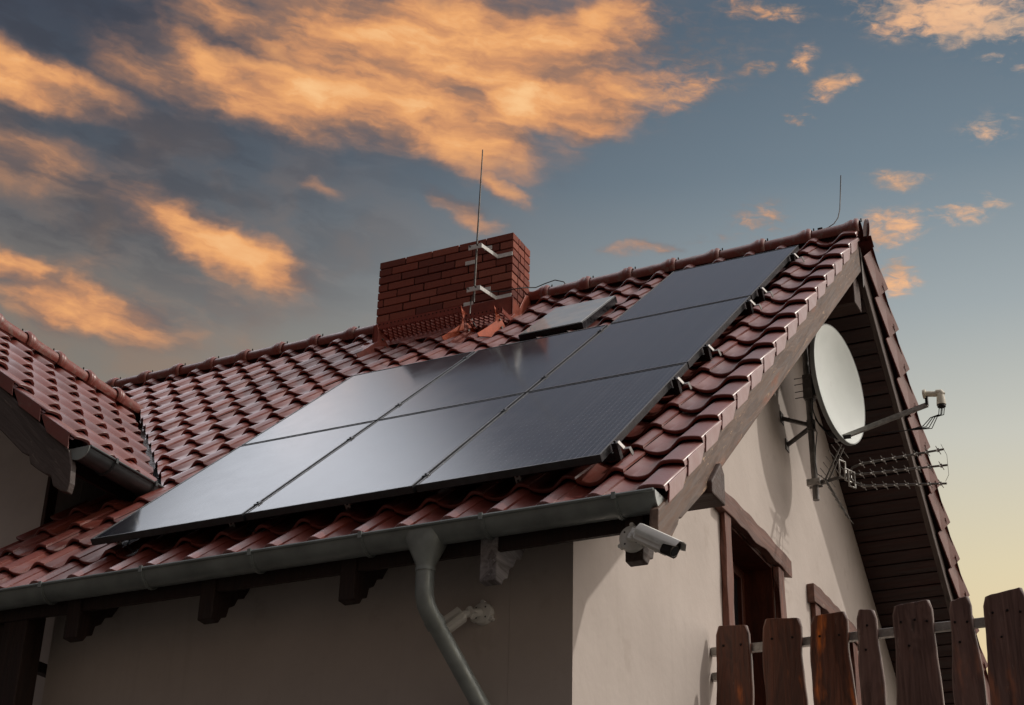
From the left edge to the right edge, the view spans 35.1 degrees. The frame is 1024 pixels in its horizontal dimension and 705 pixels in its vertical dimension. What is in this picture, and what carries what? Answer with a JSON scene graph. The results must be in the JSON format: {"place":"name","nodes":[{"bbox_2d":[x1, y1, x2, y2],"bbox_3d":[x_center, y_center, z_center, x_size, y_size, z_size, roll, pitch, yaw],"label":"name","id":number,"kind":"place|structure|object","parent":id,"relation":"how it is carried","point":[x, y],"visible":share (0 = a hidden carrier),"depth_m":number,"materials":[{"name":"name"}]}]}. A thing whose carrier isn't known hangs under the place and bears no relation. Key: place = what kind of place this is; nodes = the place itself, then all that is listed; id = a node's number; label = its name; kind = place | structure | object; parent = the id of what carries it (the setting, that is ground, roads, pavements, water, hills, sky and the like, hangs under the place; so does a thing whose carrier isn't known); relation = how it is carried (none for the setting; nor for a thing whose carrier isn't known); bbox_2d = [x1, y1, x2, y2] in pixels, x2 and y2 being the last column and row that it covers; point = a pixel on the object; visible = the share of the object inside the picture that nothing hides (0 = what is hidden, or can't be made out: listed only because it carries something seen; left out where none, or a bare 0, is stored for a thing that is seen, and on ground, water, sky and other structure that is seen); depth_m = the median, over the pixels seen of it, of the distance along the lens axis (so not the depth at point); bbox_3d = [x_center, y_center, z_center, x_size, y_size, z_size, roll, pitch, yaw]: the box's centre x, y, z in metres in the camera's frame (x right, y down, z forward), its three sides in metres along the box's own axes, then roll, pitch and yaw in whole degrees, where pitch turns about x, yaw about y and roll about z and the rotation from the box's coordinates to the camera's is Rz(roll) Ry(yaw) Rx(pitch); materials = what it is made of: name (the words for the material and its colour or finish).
{"place":"outdoors","nodes":[
{"label":"outdoors","id":0,"kind":"place"},
{"bbox_2d":[0,0,1023,672],"label":"sky","id":1,"kind":"structure","parent":0,"point":[189,182],"materials":[{"name":"blue"}]},
{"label":"terrace","id":2,"kind":"structure","parent":0,"visible":0},
{"bbox_2d":[711,587,1023,704],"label":"fence","id":3,"kind":"object","parent":2,"relation":"on","point":[914,629],"visible":1,"depth_m":9.07,"materials":[{"name":"brown wood"}]},
{"label":"ground","id":4,"kind":"structure","parent":0,"visible":0},
{"bbox_2d":[0,218,990,704],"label":"house","id":5,"kind":"structure","parent":4,"relation":"on","point":[354,604],"depth_m":9.27,"materials":[{"name":"tile"}]},
{"bbox_2d":[126,535,159,551],"bbox_3d":[-2.083,1.056,9.140,0.278,0.222,0.191,-11,-30,24],"label":"cable","id":6,"kind":"object","parent":5,"relation":"hanging from","point":[138,548],"visible":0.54,"depth_m":9.09,"materials":[{"name":"black rubber"}]},
{"bbox_2d":[107,440,633,550],"bbox_3d":[-0.863,0.801,8.575,3.227,0.188,0.094,-11,-30,24],"label":"mounting rail","id":7,"kind":"object","parent":5,"relation":"attached to","point":[615,454],"visible":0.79,"depth_m":8.18,"materials":[{"name":"metal"}]},
{"bbox_2d":[90,421,374,545],"bbox_3d":[-1.608,0.757,9.638,1.021,0.041,1.680,-11,11,24],"label":"solar panel","id":8,"kind":"object","parent":7,"relation":"attached to","point":[235,485],"visible":0.91,"depth_m":9.47,"materials":[{"name":"black glass"}]},
{"bbox_2d":[245,393,524,519],"bbox_3d":[-0.672,0.572,9.222,1.021,0.041,1.680,-11,11,24],"label":"solar panel","id":9,"kind":"object","parent":7,"relation":"attached to","point":[391,457],"visible":0.89,"depth_m":9.05,"materials":[{"name":"black glass"}]},
{"bbox_2d":[416,363,688,491],"bbox_3d":[0.265,0.386,8.807,1.021,0.041,1.680,-11,11,24],"label":"solar panel","id":10,"kind":"object","parent":7,"relation":"attached to","point":[569,426],"visible":1,"depth_m":8.63,"materials":[{"name":"black glass"}]},
{"bbox_2d":[356,305,474,357],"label":"sweep platform","id":11,"kind":"structure","parent":5,"relation":"attached to","point":[414,319],"depth_m":13.45,"materials":[{"name":"red metal"}]},
{"bbox_2d":[444,599,494,632],"bbox_3d":[-0.237,1.305,7.984,0.306,0.195,0.110,7,-27,-10],"label":"bullet camera","id":12,"kind":"object","parent":5,"relation":"attached to","point":[481,613],"visible":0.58,"depth_m":7.97,"materials":[{"name":"white plastic"}]},
{"bbox_2d":[450,306,515,342],"bbox_3d":[-0.228,-0.177,13.005,0.462,0.364,0.401,-11,-30,24],"label":"sweep step","id":13,"kind":"object","parent":5,"relation":"on","point":[499,323],"visible":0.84,"depth_m":13.03,"materials":[{"name":"red metal"}]},
{"bbox_2d":[463,149,512,327],"bbox_3d":[-0.261,-0.915,13.608,0.445,1.725,0.312,-11,-30,24],"label":"lightning rod","id":14,"kind":"object","parent":5,"relation":"attached to","point":[474,288],"visible":0.99,"depth_m":13.47,"materials":[{"name":"metal"}]},
{"bbox_2d":[347,377,691,439],"bbox_3d":[-0.463,0.502,9.611,3.227,0.188,0.094,-11,-30,24],"label":"mounting rail","id":15,"kind":"object","parent":5,"relation":"attached to","point":[676,389],"visible":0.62,"depth_m":9.01,"materials":[{"name":"metal"}]},
{"bbox_2d":[478,280,565,291],"bbox_3d":[0.078,-0.550,13.493,0.841,0.278,0.079,11,-28,-18],"label":"cable","id":16,"kind":"object","parent":5,"relation":"attached to","point":[526,287],"visible":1,"depth_m":13.53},
{"bbox_2d":[395,344,721,405],"bbox_3d":[-0.215,0.318,10.251,3.227,0.188,0.094,-11,-30,24],"label":"mounting rail","id":17,"kind":"object","parent":5,"relation":"attached to","point":[706,355],"visible":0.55,"depth_m":9.64,"materials":[{"name":"metal"}]},
{"bbox_2d":[242,351,474,445],"bbox_3d":[-1.016,0.316,11.169,1.021,0.042,1.680,-11,11,24],"label":"solar panel","id":18,"kind":"object","parent":17,"relation":"attached to","point":[375,396],"visible":0.71,"depth_m":11.09,"materials":[{"name":"black glass"}]},
{"bbox_2d":[379,324,607,419],"bbox_3d":[-0.080,0.131,10.754,1.021,0.042,1.680,-11,11,24],"label":"solar panel","id":19,"kind":"object","parent":17,"relation":"attached to","point":[524,367],"visible":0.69,"depth_m":10.67,"materials":[{"name":"black glass"}]},
{"bbox_2d":[529,296,750,391],"bbox_3d":[0.857,-0.055,10.338,1.021,0.042,1.680,-11,11,24],"label":"solar panel","id":20,"kind":"object","parent":17,"relation":"attached to","point":[681,336],"visible":0.85,"depth_m":10.24,"materials":[{"name":"black glass"}]},
{"bbox_2d":[462,299,761,358],"bbox_3d":[0.189,0.017,11.296,3.227,0.188,0.093,-11,-30,24],"label":"mounting rail","id":21,"kind":"object","parent":5,"relation":"attached to","point":[748,310],"visible":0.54,"depth_m":10.69,"materials":[{"name":"metal"}]},
{"bbox_2d":[618,522,686,558],"bbox_3d":[0.609,0.837,7.279,0.148,0.254,0.431,17,-31,-28],"label":"bullet camera","id":22,"kind":"object","parent":5,"relation":"attached to","point":[633,538],"visible":1,"depth_m":7.20,"materials":[{"name":"white plastic"}]},
{"bbox_2d":[714,492,791,704],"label":"window","id":23,"kind":"structure","parent":5,"relation":"in","point":[748,576],"depth_m":10.90,"materials":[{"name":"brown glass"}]},
{"bbox_2d":[752,287,773,302],"bbox_3d":[1.248,-0.263,11.216,1.157,0.188,0.094,-11,-30,24],"label":"mounting rail","id":24,"kind":"object","parent":5,"relation":"attached to","point":[760,297],"visible":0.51,"depth_m":11.02,"materials":[{"name":"metal"}]},
{"bbox_2d":[612,245,798,322],"bbox_3d":[1.449,-0.496,11.869,1.021,0.042,1.680,-11,11,24],"label":"solar panel","id":25,"kind":"object","parent":24,"relation":"attached to","point":[739,277],"visible":0.9,"depth_m":11.78,"materials":[{"name":"black glass"}]},
{"bbox_2d":[783,253,804,267],"bbox_3d":[1.645,-0.559,12.243,1.157,0.188,0.093,-11,-30,24],"label":"mounting rail","id":26,"kind":"object","parent":5,"relation":"attached to","point":[792,257],"visible":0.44,"depth_m":12.04,"materials":[{"name":"metal"}]},
{"bbox_2d":[780,346,819,500],"bbox_3d":[2.124,0.431,12.018,0.248,1.446,0.180,-11,-30,24],"label":"mast","id":27,"kind":"object","parent":5,"relation":"attached to","point":[810,430],"visible":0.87,"depth_m":11.93,"materials":[{"name":"metal"}]},
{"bbox_2d":[794,324,945,445],"bbox_3d":[2.534,0.167,11.830,0.855,0.951,0.858,14,-29,-23],"label":"satellite dish","id":28,"kind":"object","parent":27,"relation":"attached to","point":[831,382],"visible":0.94,"depth_m":12.02,"materials":[{"name":"paint"}]},
{"bbox_2d":[806,438,948,523],"bbox_3d":[2.596,0.880,11.512,1.012,0.555,0.380,-11,-30,24],"label":"tv aerial","id":29,"kind":"object","parent":27,"relation":"attached to","point":[811,482],"visible":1,"depth_m":11.54,"materials":[{"name":"metal"}]},
{"bbox_2d":[808,357,850,478],"bbox_3d":[2.327,0.430,11.896,0.292,1.103,0.089,-11,-30,24],"label":"cable","id":30,"kind":"object","parent":29,"relation":"attached to","point":[834,436],"visible":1,"depth_m":11.80,"materials":[{"name":"black rubber"}]},
{"bbox_2d":[817,175,840,229],"bbox_3d":[2.527,-1.181,12.877,0.219,0.484,0.040,-11,-30,24],"label":"lightning rod","id":31,"kind":"object","parent":5,"relation":"on","point":[839,207],"visible":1,"depth_m":12.81,"materials":[{"name":"metal"}]},
{"bbox_2d":[807,583,861,704],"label":"window","id":32,"kind":"structure","parent":5,"relation":"in","point":[820,603],"depth_m":12.05,"materials":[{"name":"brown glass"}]}
]}

